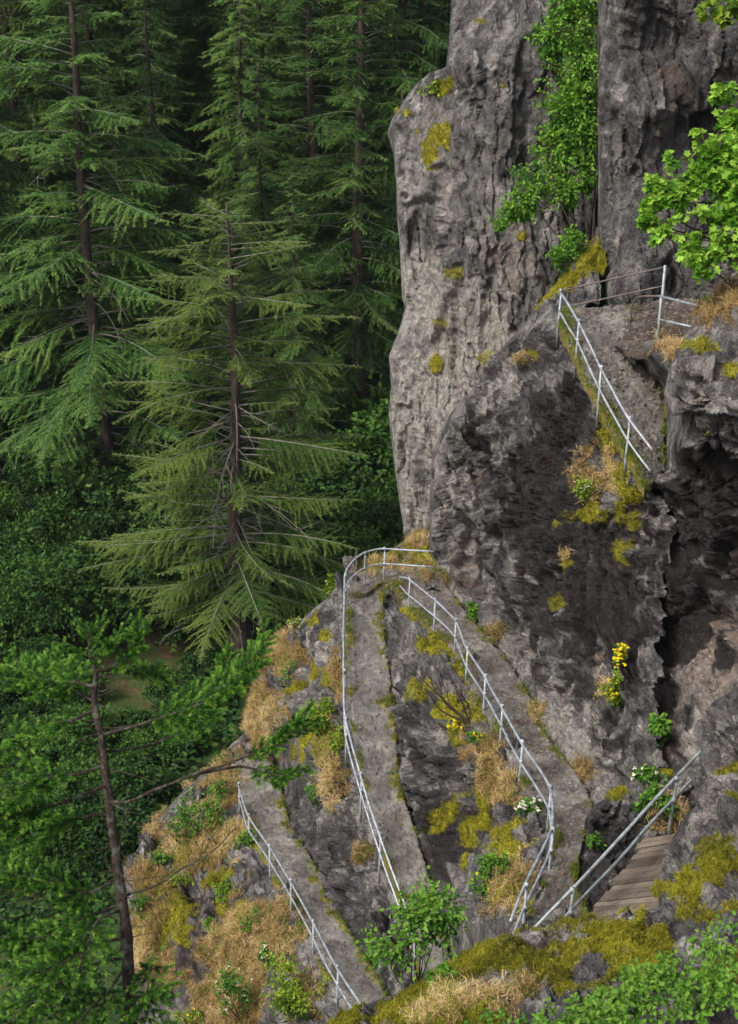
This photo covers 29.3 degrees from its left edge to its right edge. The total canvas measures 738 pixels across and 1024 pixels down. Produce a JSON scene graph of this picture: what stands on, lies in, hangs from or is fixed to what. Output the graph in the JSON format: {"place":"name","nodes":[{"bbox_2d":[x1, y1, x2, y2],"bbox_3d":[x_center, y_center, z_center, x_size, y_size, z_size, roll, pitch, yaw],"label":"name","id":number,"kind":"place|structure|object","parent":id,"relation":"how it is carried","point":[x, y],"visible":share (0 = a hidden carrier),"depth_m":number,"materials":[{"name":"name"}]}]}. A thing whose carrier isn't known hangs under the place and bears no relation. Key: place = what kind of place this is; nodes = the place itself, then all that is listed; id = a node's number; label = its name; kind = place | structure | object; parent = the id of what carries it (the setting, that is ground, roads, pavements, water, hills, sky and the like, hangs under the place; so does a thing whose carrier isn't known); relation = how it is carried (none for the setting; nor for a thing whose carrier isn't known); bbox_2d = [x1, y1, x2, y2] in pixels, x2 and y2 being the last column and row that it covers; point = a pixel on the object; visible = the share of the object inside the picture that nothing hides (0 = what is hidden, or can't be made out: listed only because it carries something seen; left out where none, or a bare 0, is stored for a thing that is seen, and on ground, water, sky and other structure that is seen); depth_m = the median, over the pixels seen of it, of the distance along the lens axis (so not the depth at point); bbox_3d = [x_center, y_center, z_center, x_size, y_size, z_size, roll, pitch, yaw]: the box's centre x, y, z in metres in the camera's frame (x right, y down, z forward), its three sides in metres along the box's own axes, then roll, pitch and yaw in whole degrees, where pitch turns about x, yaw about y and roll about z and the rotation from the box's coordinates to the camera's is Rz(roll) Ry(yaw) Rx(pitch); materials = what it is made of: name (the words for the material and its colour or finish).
{"place":"outdoors","nodes":[
{"label":"outdoors","id":0,"kind":"place"},
{"bbox_2d":[123,735,341,1023],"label":"rocky slope","id":1,"kind":"structure","parent":0,"point":[257,883],"depth_m":37.19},
{"bbox_2d":[164,784,229,850],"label":"shrub","id":2,"kind":"object","parent":1,"relation":"on","point":[207,810],"visible":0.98,"depth_m":39.97,"materials":[{"name":"green plant"}]},
{"bbox_2d":[206,961,254,1021],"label":"shrub","id":3,"kind":"object","parent":1,"relation":"on","point":[229,983],"visible":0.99,"depth_m":32.99,"materials":[{"name":"green plant"}]},
{"bbox_2d":[259,950,331,1023],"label":"shrub","id":4,"kind":"object","parent":1,"relation":"on","point":[295,1005],"visible":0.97,"depth_m":31.24,"materials":[{"name":"green plant"}]},
{"bbox_2d":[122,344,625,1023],"bbox_3d":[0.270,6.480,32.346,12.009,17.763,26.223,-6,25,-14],"label":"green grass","id":5,"kind":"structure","parent":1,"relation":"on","point":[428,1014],"depth_m":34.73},
{"bbox_2d":[115,270,737,1023],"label":"dry grass","id":6,"kind":"structure","parent":1,"relation":"on","point":[669,350],"depth_m":34.34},
{"bbox_2d":[0,14,578,1023],"bbox_3d":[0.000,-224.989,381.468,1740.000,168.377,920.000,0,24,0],"label":"ground","id":7,"kind":"structure","parent":0,"point":[128,692],"depth_m":60.03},
{"bbox_2d":[0,483,37,527],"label":"shrub","id":8,"kind":"object","parent":7,"relation":"on","point":[5,505],"visible":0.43,"depth_m":73.22,"materials":[{"name":"green plant"}]},
{"bbox_2d":[0,588,50,662],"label":"shrub","id":9,"kind":"object","parent":7,"relation":"on","point":[8,631],"visible":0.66,"depth_m":62.53,"materials":[{"name":"green plant"}]},
{"bbox_2d":[0,691,54,735],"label":"shrub","id":10,"kind":"object","parent":7,"relation":"on","point":[20,709],"visible":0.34,"depth_m":56.61,"materials":[{"name":"green plant"}]},
{"bbox_2d":[0,543,57,597],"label":"shrub","id":11,"kind":"object","parent":7,"relation":"on","point":[24,554],"visible":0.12,"depth_m":66.51,"materials":[{"name":"green plant"}]},
{"bbox_2d":[1,705,69,770],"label":"shrub","id":12,"kind":"object","parent":7,"relation":"on","point":[43,721],"visible":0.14,"depth_m":54.59,"materials":[{"name":"green plant"}]},
{"bbox_2d":[13,629,66,664],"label":"shrub","id":13,"kind":"object","parent":7,"relation":"on","point":[41,646],"visible":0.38,"depth_m":61.62,"materials":[{"name":"green plant"}]},
{"bbox_2d":[0,557,80,639],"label":"shrub","id":14,"kind":"object","parent":7,"relation":"on","point":[45,627],"visible":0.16,"depth_m":63.58,"materials":[{"name":"green plant"}]},
{"bbox_2d":[0,1,87,485],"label":"fir tree","id":15,"kind":"object","parent":7,"relation":"on","point":[9,334],"visible":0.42,"depth_m":74.31,"materials":[{"name":"green plant"}]},
{"bbox_2d":[0,0,113,412],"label":"fir tree","id":16,"kind":"object","parent":7,"relation":"on","point":[6,28],"visible":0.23,"depth_m":81.30,"materials":[{"name":"green plant"}]},
{"bbox_2d":[0,471,132,554],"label":"shrub","id":17,"kind":"object","parent":7,"relation":"on","point":[62,526],"visible":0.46,"depth_m":68.90,"materials":[{"name":"green plant"}]},
{"bbox_2d":[0,530,134,653],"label":"shrub","id":18,"kind":"object","parent":7,"relation":"on","point":[36,589],"visible":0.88,"depth_m":61.86,"materials":[{"name":"green plant"}]},
{"bbox_2d":[36,783,101,848],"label":"shrub","id":19,"kind":"object","parent":7,"relation":"on","point":[70,805],"visible":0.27,"depth_m":49.53,"materials":[{"name":"green plant"}]},
{"bbox_2d":[28,747,114,805],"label":"shrub","id":20,"kind":"object","parent":7,"relation":"on","point":[84,764],"visible":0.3,"depth_m":51.39,"materials":[{"name":"green plant"}]},
{"bbox_2d":[0,0,144,407],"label":"fir tree","id":21,"kind":"object","parent":7,"relation":"on","point":[40,21],"visible":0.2,"depth_m":82.98,"materials":[{"name":"green plant"}]},
{"bbox_2d":[1,443,146,557],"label":"shrub","id":22,"kind":"object","parent":7,"relation":"on","point":[64,491],"visible":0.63,"depth_m":70.15,"materials":[{"name":"green plant"}]},
{"bbox_2d":[22,718,132,773],"bbox_3d":[-11.090,9.332,53.788,3.758,2.443,3.591,-15,28,-30],"label":"shrub","id":23,"kind":"object","parent":7,"relation":"on","point":[70,746],"visible":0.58,"depth_m":53.42,"materials":[{"name":"green plant"}]},
{"bbox_2d":[45,697,119,745],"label":"shrub","id":24,"kind":"object","parent":7,"relation":"on","point":[76,707],"visible":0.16,"depth_m":55.44,"materials":[{"name":"green plant"}]},
{"bbox_2d":[46,108,121,399],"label":"fir tree","id":25,"kind":"object","parent":7,"relation":"on","point":[80,324],"visible":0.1,"depth_m":86.47,"materials":[{"name":"green plant"}]},
{"bbox_2d":[45,575,138,648],"bbox_3d":[-12.738,4.522,65.050,4.498,3.060,4.708,8,25,17],"label":"shrub","id":26,"kind":"object","parent":7,"relation":"on","point":[105,592],"visible":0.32,"depth_m":64.38,"materials":[{"name":"green plant"}]},
{"bbox_2d":[51,791,155,877],"bbox_3d":[-9.040,11.213,49.080,3.921,2.549,3.746,-21,31,-38],"label":"shrub","id":27,"kind":"object","parent":7,"relation":"on","point":[130,841],"visible":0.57,"depth_m":48.51,"materials":[{"name":"green plant"}]},
{"bbox_2d":[14,0,192,332],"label":"fir tree","id":28,"kind":"object","parent":7,"relation":"on","point":[100,30],"visible":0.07,"depth_m":88.48,"materials":[{"name":"green plant"}]},
{"bbox_2d":[0,0,227,510],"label":"fir tree","id":29,"kind":"object","parent":7,"relation":"on","point":[95,350],"visible":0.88,"depth_m":69.39,"materials":[{"name":"green plant"}]},
{"bbox_2d":[83,751,162,816],"bbox_3d":[-9.184,10.165,51.670,3.887,2.527,3.714,2,24,5],"label":"shrub","id":30,"kind":"object","parent":7,"relation":"on","point":[115,784],"visible":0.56,"depth_m":51.02,"materials":[{"name":"green plant"}]},
{"bbox_2d":[73,63,181,436],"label":"fir tree","id":31,"kind":"object","parent":7,"relation":"on","point":[116,322],"visible":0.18,"depth_m":82.00,"materials":[{"name":"green plant"}]},
{"bbox_2d":[108,706,156,745],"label":"shrub","id":32,"kind":"object","parent":7,"relation":"on","point":[129,717],"visible":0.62,"depth_m":57.28,"materials":[{"name":"green plant"}]},
{"bbox_2d":[71,0,195,371],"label":"fir tree","id":33,"kind":"object","parent":7,"relation":"on","point":[124,35],"visible":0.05,"depth_m":89.01,"materials":[{"name":"green plant"}]},
{"bbox_2d":[61,457,208,568],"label":"shrub","id":34,"kind":"object","parent":7,"relation":"on","point":[101,521],"visible":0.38,"depth_m":67.48,"materials":[{"name":"green plant"}]},
{"bbox_2d":[109,734,169,765],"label":"shrub","id":35,"kind":"object","parent":7,"relation":"on","point":[148,753],"visible":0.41,"depth_m":54.73,"materials":[{"name":"green plant"}]},
{"bbox_2d":[76,504,216,632],"bbox_3d":[-9.981,2.868,65.330,6.430,6.072,6.643,11,26,23],"label":"shrub","id":36,"kind":"object","parent":7,"relation":"on","point":[158,579],"visible":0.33,"depth_m":64.11,"materials":[{"name":"green plant"}]},
{"bbox_2d":[60,0,237,389],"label":"fir tree","id":37,"kind":"object","parent":7,"relation":"on","point":[156,41],"visible":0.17,"depth_m":86.59,"materials":[{"name":"green plant"}]},
{"bbox_2d":[94,0,214,262],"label":"fir tree","id":38,"kind":"object","parent":7,"relation":"on","point":[168,12],"visible":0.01,"depth_m":95.68,"materials":[{"name":"green plant"}]},
{"bbox_2d":[0,609,324,1023],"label":"young fir","id":39,"kind":"object","parent":7,"relation":"on","point":[52,956],"visible":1,"depth_m":9.72,"materials":[{"name":"green plant"}]},
{"bbox_2d":[128,578,209,652],"bbox_3d":[-9.216,4.791,64.559,4.402,2.862,4.206,4,24,9],"label":"shrub","id":40,"kind":"object","parent":7,"relation":"on","point":[157,621],"visible":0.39,"depth_m":63.98,"materials":[{"name":"green plant"}]},
{"bbox_2d":[84,0,254,507],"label":"fir tree","id":41,"kind":"object","parent":7,"relation":"on","point":[152,128],"visible":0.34,"depth_m":74.66,"materials":[{"name":"green plant"}]},
{"bbox_2d":[138,661,203,708],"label":"shrub","id":42,"kind":"object","parent":7,"relation":"on","point":[157,691],"visible":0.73,"depth_m":60.13,"materials":[{"name":"green plant"}]},
{"bbox_2d":[109,435,242,524],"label":"shrub","id":43,"kind":"object","parent":7,"relation":"on","point":[124,477],"visible":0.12,"depth_m":72.24,"materials":[{"name":"green plant"}]},
{"bbox_2d":[176,651,215,679],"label":"shrub","id":44,"kind":"object","parent":7,"relation":"on","point":[192,660],"visible":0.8,"depth_m":61.88,"materials":[{"name":"green plant"}]},
{"bbox_2d":[136,466,266,536],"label":"shrub","id":45,"kind":"object","parent":7,"relation":"on","point":[225,485],"visible":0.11,"depth_m":70.11,"materials":[{"name":"green plant"}]},
{"bbox_2d":[136,0,272,385],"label":"fir tree","id":46,"kind":"object","parent":7,"relation":"on","point":[200,7],"visible":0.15,"depth_m":89.87,"materials":[{"name":"green plant"}]},
{"bbox_2d":[150,379,266,463],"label":"shrub","id":47,"kind":"object","parent":7,"relation":"on","point":[218,419],"visible":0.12,"depth_m":80.41,"materials":[{"name":"green plant"}]},
{"bbox_2d":[74,192,368,663],"bbox_3d":[-5.639,-2.934,58.267,13.802,19.833,12.478,0,24,0],"label":"fir tree","id":48,"kind":"object","parent":7,"relation":"on","point":[240,583],"visible":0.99,"depth_m":57.74,"materials":[{"name":"green plant"}]},
{"bbox_2d":[138,0,307,342],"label":"fir tree","id":49,"kind":"object","parent":7,"relation":"on","point":[198,110],"visible":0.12,"depth_m":89.02,"materials":[{"name":"green plant"}]},
{"bbox_2d":[189,0,277,395],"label":"fir tree","id":50,"kind":"object","parent":7,"relation":"on","point":[233,69],"visible":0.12,"depth_m":86.51,"materials":[{"name":"green plant"}]},
{"bbox_2d":[176,0,333,434],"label":"fir tree","id":51,"kind":"object","parent":7,"relation":"on","point":[240,136],"visible":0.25,"depth_m":83.47,"materials":[{"name":"green plant"}]},
{"bbox_2d":[202,0,326,417],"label":"fir tree","id":52,"kind":"object","parent":7,"relation":"on","point":[260,49],"visible":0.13,"depth_m":84.56,"materials":[{"name":"green plant"}]},
{"bbox_2d":[206,65,331,469],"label":"fir tree","id":53,"kind":"object","parent":7,"relation":"on","point":[262,214],"visible":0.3,"depth_m":80.04,"materials":[{"name":"green plant"}]},
{"bbox_2d":[0,365,578,1023],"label":"ground cover","id":54,"kind":"object","parent":7,"relation":"on","point":[226,737],"visible":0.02,"depth_m":54.12,"materials":[{"name":"green plant"}]},
{"bbox_2d":[242,171,350,510],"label":"fir tree","id":55,"kind":"object","parent":7,"relation":"on","point":[292,356],"visible":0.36,"depth_m":72.88,"materials":[{"name":"green plant"}]},
{"bbox_2d":[242,463,356,559],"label":"shrub","id":56,"kind":"object","parent":7,"relation":"on","point":[313,473],"visible":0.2,"depth_m":69.38,"materials":[{"name":"green plant"}]},
{"bbox_2d":[206,0,404,425],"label":"fir tree","id":57,"kind":"object","parent":7,"relation":"on","point":[316,82],"visible":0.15,"depth_m":84.92,"materials":[{"name":"green plant"}]},
{"bbox_2d":[227,0,397,441],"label":"fir tree","id":58,"kind":"object","parent":7,"relation":"on","point":[310,103],"visible":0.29,"depth_m":81.55,"materials":[{"name":"green plant"}]},
{"bbox_2d":[274,521,393,626],"bbox_3d":[-1.087,3.676,63.299,6.452,6.093,6.666,7,25,16],"label":"shrub","id":59,"kind":"object","parent":7,"relation":"on","point":[318,567],"visible":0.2,"depth_m":63.06,"materials":[{"name":"green plant"}]},
{"bbox_2d":[280,493,388,564],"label":"shrub","id":60,"kind":"object","parent":7,"relation":"on","point":[333,515],"visible":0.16,"depth_m":68.14,"materials":[{"name":"green plant"}]},
{"bbox_2d":[276,374,395,516],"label":"shrub","id":61,"kind":"object","parent":7,"relation":"on","point":[375,429],"visible":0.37,"depth_m":72.68,"materials":[{"name":"green plant"}]},
{"bbox_2d":[271,1,400,418],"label":"fir tree","id":62,"kind":"object","parent":7,"relation":"on","point":[348,114],"visible":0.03,"depth_m":86.72,"materials":[{"name":"green plant"}]},
{"bbox_2d":[287,428,398,542],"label":"shrub","id":63,"kind":"object","parent":7,"relation":"on","point":[353,473],"visible":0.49,"depth_m":70.88,"materials":[{"name":"green plant"}]},
{"bbox_2d":[260,0,428,450],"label":"fir tree","id":64,"kind":"object","parent":7,"relation":"on","point":[359,326],"visible":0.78,"depth_m":76.06,"materials":[{"name":"green plant"}]},
{"bbox_2d":[268,0,449,397],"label":"fir tree","id":65,"kind":"object","parent":7,"relation":"on","point":[429,65],"visible":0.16,"depth_m":82.80,"materials":[{"name":"green plant"}]},
{"bbox_2d":[329,470,403,548],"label":"shrub","id":66,"kind":"object","parent":7,"relation":"on","point":[354,518],"visible":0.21,"depth_m":69.41,"materials":[{"name":"green plant"}]},
{"bbox_2d":[332,525,404,565],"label":"shrub","id":67,"kind":"object","parent":7,"relation":"on","point":[383,543],"visible":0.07,"depth_m":64.03,"materials":[{"name":"green plant"}]},
{"bbox_2d":[358,485,403,551],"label":"shrub","id":68,"kind":"object","parent":7,"relation":"on","point":[390,527],"visible":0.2,"depth_m":66.67,"materials":[{"name":"green plant"}]},
{"bbox_2d":[325,0,450,398],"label":"fir tree","id":69,"kind":"object","parent":7,"relation":"on","point":[441,8],"visible":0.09,"depth_m":83.22,"materials":[{"name":"green plant"}]},
{"bbox_2d":[239,754,385,1010],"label":"stone path","id":70,"kind":"structure","parent":0,"point":[304,885],"depth_m":35.50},
{"bbox_2d":[237,781,360,1008],"bbox_3d":[-1.980,9.556,34.741,0.286,3.780,11.936,-7,25,-16],"label":"handrail","id":71,"kind":"object","parent":70,"relation":"on","point":[269,859],"visible":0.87,"depth_m":33.48,"materials":[{"name":"metal"}]},
{"bbox_2d":[238,297,705,1001],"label":"gravel","id":72,"kind":"structure","parent":70,"relation":"on","point":[524,715],"depth_m":33.35,"materials":[{"name":"gravel"}]},
{"bbox_2d":[237,294,713,997],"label":"edge grass","id":73,"kind":"structure","parent":70,"relation":"on","point":[571,322],"depth_m":33.52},
{"bbox_2d":[239,550,415,996],"bbox_3d":[-1.350,7.601,38.988,3.998,10.546,20.058,-3,24,-7],"label":"rock outcrop","id":74,"kind":"object","parent":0,"point":[360,896],"visible":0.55,"depth_m":35.92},
{"bbox_2d":[301,697,337,736],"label":"shrub","id":75,"kind":"object","parent":74,"relation":"on","point":[320,712],"visible":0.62,"depth_m":35.77,"materials":[{"name":"green plant"}]},
{"bbox_2d":[346,580,449,981],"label":"stone path","id":76,"kind":"structure","parent":0,"point":[391,825],"depth_m":34.61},
{"bbox_2d":[342,547,433,983],"bbox_3d":[0.557,5.665,35.022,2.499,5.060,11.885,0,24,0],"label":"handrail","id":77,"kind":"object","parent":76,"relation":"on","point":[345,717],"visible":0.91,"depth_m":33.83,"materials":[{"name":"metal"}]},
{"bbox_2d":[367,532,449,597],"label":"grassy knoll","id":78,"kind":"structure","parent":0,"point":[429,584],"depth_m":41.35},
{"bbox_2d":[346,566,591,918],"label":"stone path","id":79,"kind":"structure","parent":0,"point":[547,901],"depth_m":31.14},
{"bbox_2d":[399,576,554,933],"bbox_3d":[2.292,4.554,30.979,1.529,3.280,16.899,-2,24,-4],"label":"handrail","id":80,"kind":"object","parent":79,"relation":"on","point":[550,819],"visible":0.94,"depth_m":28.21,"materials":[{"name":"metal"}]},
{"bbox_2d":[379,587,565,958],"bbox_3d":[1.831,6.720,34.690,3.257,9.273,21.968,-4,24,-8],"label":"rock fin","id":81,"kind":"object","parent":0,"point":[433,772],"visible":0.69,"depth_m":31.85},
{"bbox_2d":[410,655,470,723],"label":"bare shrub","id":82,"kind":"object","parent":81,"relation":"on","point":[454,710],"visible":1,"depth_m":31.50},
{"bbox_2d":[467,850,514,906],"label":"shrub","id":83,"kind":"object","parent":81,"relation":"on","point":[487,864],"visible":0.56,"depth_m":25.33,"materials":[{"name":"green plant"}]},
{"bbox_2d":[387,0,597,538],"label":"cliff pillar","id":84,"kind":"structure","parent":0,"point":[447,208],"depth_m":40.81,"materials":[{"name":"stone"}]},
{"bbox_2d":[334,838,737,1023],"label":"mossy ledge","id":85,"kind":"object","parent":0,"point":[588,966],"visible":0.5,"depth_m":20.32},
{"bbox_2d":[355,865,474,982],"bbox_3d":[0.736,6.874,22.889,1.932,2.138,1.350,0,24,0],"label":"shrub","id":86,"kind":"object","parent":85,"relation":"on","point":[425,903],"visible":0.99,"depth_m":22.69,"materials":[{"name":"green plant"}]},
{"bbox_2d":[325,760,737,1023],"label":"moss","id":87,"kind":"object","parent":85,"relation":"on","point":[666,943],"visible":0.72,"depth_m":21.03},
{"bbox_2d":[513,910,737,1023],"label":"snowberry bush","id":88,"kind":"object","parent":85,"relation":"on","point":[663,974],"visible":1,"depth_m":14.06,"materials":[{"name":"green plant"}]},
{"bbox_2d":[589,834,674,918],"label":"boardwalk","id":89,"kind":"structure","parent":85,"relation":"on","point":[633,881],"depth_m":24.07,"materials":[{"name":"brown wood"}]},
{"bbox_2d":[529,749,700,930],"bbox_3d":[4.123,5.937,23.776,4.931,2.411,0.283,-20,31,-37],"label":"handrail","id":90,"kind":"object","parent":89,"relation":"on","point":[671,802],"visible":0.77,"depth_m":23.63,"materials":[{"name":"metal"}]},
{"bbox_2d":[429,226,676,835],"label":"cliff buttress","id":91,"kind":"structure","parent":0,"point":[501,498],"depth_m":32.97,"materials":[{"name":"stone"}]},
{"bbox_2d":[487,0,598,277],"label":"maple sapling","id":92,"kind":"object","parent":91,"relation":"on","point":[566,133],"visible":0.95,"depth_m":37.73,"materials":[{"name":"green plant"}]},
{"bbox_2d":[559,303,663,497],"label":"stone path","id":93,"kind":"structure","parent":0,"point":[647,393],"depth_m":32.20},
{"bbox_2d":[555,288,653,479],"bbox_3d":[5.082,-2.830,31.521,0.304,2.830,5.978,-5,24,-11],"label":"handrail","id":94,"kind":"object","parent":93,"relation":"on","point":[599,386],"visible":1,"depth_m":31.02,"materials":[{"name":"metal"}]},
{"bbox_2d":[577,763,698,910],"bbox_3d":[5.303,6.614,27.278,2.517,5.594,6.835,5,24,11],"label":"rock block","id":95,"kind":"object","parent":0,"point":[610,820],"visible":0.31,"depth_m":25.38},
{"bbox_2d":[631,781,679,825],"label":"shrub","id":96,"kind":"object","parent":95,"relation":"on","point":[648,796],"visible":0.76,"depth_m":24.67,"materials":[{"name":"green plant"}]},
{"bbox_2d":[654,688,737,906],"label":"rock","id":97,"kind":"object","parent":95,"relation":"on","point":[714,809],"visible":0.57,"depth_m":23.46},
{"bbox_2d":[622,298,703,360],"bbox_3d":[7.704,-4.124,33.144,4.077,0.435,6.003,6,25,14],"label":"path landing","id":98,"kind":"object","parent":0,"point":[645,326],"visible":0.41,"depth_m":33.84,"materials":[{"name":"stone"}]},
{"bbox_2d":[597,0,737,307],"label":"cliff tower","id":99,"kind":"structure","parent":0,"point":[663,66],"depth_m":35.67,"materials":[{"name":"stone"}]},
{"bbox_2d":[614,338,737,782],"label":"cliff overhang","id":100,"kind":"object","parent":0,"point":[695,482],"visible":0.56,"depth_m":28.71,"materials":[{"name":"stone"}]},
{"bbox_2d":[647,712,672,747],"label":"shrub","id":101,"kind":"object","parent":100,"relation":"on","point":[657,727],"visible":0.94,"depth_m":27.32,"materials":[{"name":"green plant"}]},
{"bbox_2d":[664,293,737,416],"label":"cliff knob","id":102,"kind":"object","parent":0,"point":[722,396],"visible":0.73,"depth_m":26.59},
{"bbox_2d":[133,16,737,971],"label":"moss","id":103,"kind":"object","parent":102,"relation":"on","point":[209,878],"visible":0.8,"depth_m":35.30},
{"bbox_2d":[635,80,737,284],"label":"bigleaf maple","id":104,"kind":"object","parent":102,"relation":"on","point":[699,178],"visible":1,"depth_m":27.53,"materials":[{"name":"green plant"}]},
{"bbox_2d":[694,0,737,30],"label":"overhanging branch","id":105,"kind":"object","parent":104,"relation":"attached to","point":[720,15],"visible":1,"depth_m":27.00,"materials":[{"name":"green plant"}]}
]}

